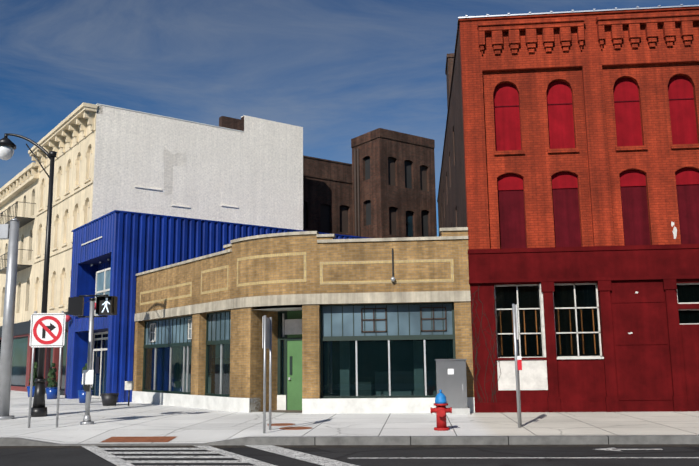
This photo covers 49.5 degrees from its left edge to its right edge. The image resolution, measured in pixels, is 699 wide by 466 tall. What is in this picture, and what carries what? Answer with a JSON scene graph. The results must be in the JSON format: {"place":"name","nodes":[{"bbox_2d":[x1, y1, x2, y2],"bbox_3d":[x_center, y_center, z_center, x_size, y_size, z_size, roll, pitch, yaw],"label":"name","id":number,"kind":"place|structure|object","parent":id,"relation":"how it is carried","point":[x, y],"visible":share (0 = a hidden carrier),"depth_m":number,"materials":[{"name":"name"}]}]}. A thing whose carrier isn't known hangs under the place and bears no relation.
{"place":"outdoors","nodes":[
{"label":"outdoors","id":0,"kind":"place"},
{"bbox_2d":[65,210,367,401],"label":"blue building","id":1,"kind":"structure","parent":0,"point":[114,252],"depth_m":30.86,"materials":[{"name":"metal"}]},
{"bbox_2d":[0,390,698,445],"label":"sidewalk","id":2,"kind":"structure","parent":0,"point":[132,424],"depth_m":16.52,"materials":[{"name":"concrete"}]},
{"bbox_2d":[0,218,19,419],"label":"mast pole","id":3,"kind":"object","parent":2,"relation":"on","point":[10,231],"visible":1,"depth_m":20.86,"materials":[{"name":"silver metal"}]},
{"bbox_2d":[0,133,56,416],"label":"street lamp","id":4,"kind":"object","parent":2,"relation":"on","point":[7,149],"visible":1,"depth_m":22.07,"materials":[{"name":"black metal"}]},
{"bbox_2d":[27,362,37,396],"bbox_3d":[-14.467,6.703,34.703,0.560,1.571,0.546,-2,-10,5],"label":"planter","id":5,"kind":"object","parent":2,"relation":"on","point":[34,377],"visible":0.46,"depth_m":34.60,"materials":[{"name":"blue ceramic"}]},
{"bbox_2d":[28,311,65,427],"bbox_3d":[-7.111,3.179,17.753,0.800,2.690,0.074,0,-10,-4],"label":"no right turn sign","id":6,"kind":"object","parent":2,"relation":"on","point":[47,329],"visible":1,"depth_m":17.85,"materials":[{"name":"white metal"}]},
{"bbox_2d":[46,363,57,398],"bbox_3d":[-12.625,6.295,32.243,0.560,1.510,0.546,-2,-10,5],"label":"planter","id":7,"kind":"object","parent":2,"relation":"on","point":[51,390],"visible":1,"depth_m":32.11,"materials":[{"name":"green plant"}]},
{"bbox_2d":[78,364,93,402],"bbox_3d":[-10.010,5.689,28.756,0.560,1.478,0.546,-2,-10,5],"label":"planter","id":8,"kind":"object","parent":2,"relation":"on","point":[82,395],"visible":0.23,"depth_m":28.48,"materials":[{"name":"blue ceramic"}]},
{"bbox_2d":[68,294,117,424],"bbox_3d":[-6.407,3.092,18.641,1.264,3.140,0.526,-2,-10,5],"label":"pedestrian signal pole","id":9,"kind":"object","parent":2,"relation":"on","point":[106,304],"visible":1,"depth_m":18.68,"materials":[{"name":"silver metal"}]},
{"bbox_2d":[101,393,118,405],"bbox_3d":[-8.399,5.830,26.529,0.620,0.420,0.604,-2,-10,5],"label":"planter","id":10,"kind":"object","parent":2,"relation":"on","point":[109,399],"visible":1,"depth_m":26.32,"materials":[{"name":"black plastic"}]},
{"bbox_2d":[125,381,133,405],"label":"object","id":11,"kind":"object","parent":2,"relation":"on","point":[129,385],"visible":1,"depth_m":26.02,"materials":[{"name":"white metal"}]},
{"bbox_2d":[0,102,302,394],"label":"cream building","id":12,"kind":"structure","parent":2,"relation":"on","point":[244,169],"depth_m":39.16,"materials":[{"name":"paint"}]},
{"bbox_2d":[262,315,271,432],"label":"corner sign posts","id":13,"kind":"object","parent":2,"relation":"on","point":[267,334],"visible":1,"depth_m":16.18,"materials":[{"name":"silver metal"}]},
{"bbox_2d":[267,423,311,429],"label":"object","id":14,"kind":"object","parent":2,"relation":"on","point":[288,428],"visible":0.98,"depth_m":16.68,"materials":[{"name":"metal"}]},
{"bbox_2d":[132,227,474,413],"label":"tan building","id":15,"kind":"structure","parent":2,"relation":"on","point":[371,325],"depth_m":21.86,"materials":[{"name":"brick"}]},
{"bbox_2d":[303,128,436,237],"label":"dark brick buildings","id":16,"kind":"structure","parent":2,"relation":"on","point":[382,185],"depth_m":45.98,"materials":[{"name":"brown brick"}]},
{"bbox_2d":[430,390,451,430],"bbox_3d":[1.905,3.678,15.751,0.440,0.820,0.390,-2,-10,5],"label":"fire hydrant","id":17,"kind":"object","parent":2,"relation":"on","point":[440,410],"visible":1,"depth_m":15.70,"materials":[{"name":"red metal"}]},
{"bbox_2d":[435,359,469,414],"bbox_3d":[2.760,4.154,20.546,0.910,1.460,0.720,-2,-10,5],"label":"signal cabinet","id":18,"kind":"object","parent":2,"relation":"on","point":[451,382],"visible":0.92,"depth_m":20.26,"materials":[{"name":"metal"}]},
{"bbox_2d":[512,304,521,427],"bbox_3d":[3.641,2.860,16.438,0.138,2.620,0.620,-2,-10,5],"label":"sign post","id":19,"kind":"object","parent":2,"relation":"on","point":[518,363],"visible":1,"depth_m":16.30,"materials":[{"name":"silver metal"}]},
{"bbox_2d":[0,447,698,465],"bbox_3d":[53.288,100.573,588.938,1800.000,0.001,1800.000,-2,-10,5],"label":"ground","id":20,"kind":"structure","parent":0,"point":[47,457],"depth_m":12.79,"materials":[{"name":"black asphalt"}]},
{"bbox_2d":[0,444,698,465],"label":"road markings","id":21,"kind":"object","parent":20,"relation":"on","point":[106,452],"visible":0.9,"depth_m":13.22,"materials":[{"name":"paint"}]},
{"bbox_2d":[0,0,698,236],"label":"sky","id":22,"kind":"structure","parent":0,"point":[339,71],"materials":[{"name":"blue"}]},
{"bbox_2d":[437,4,698,412],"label":"red building","id":23,"kind":"structure","parent":0,"point":[568,193],"depth_m":21.63,"materials":[{"name":"brick"}]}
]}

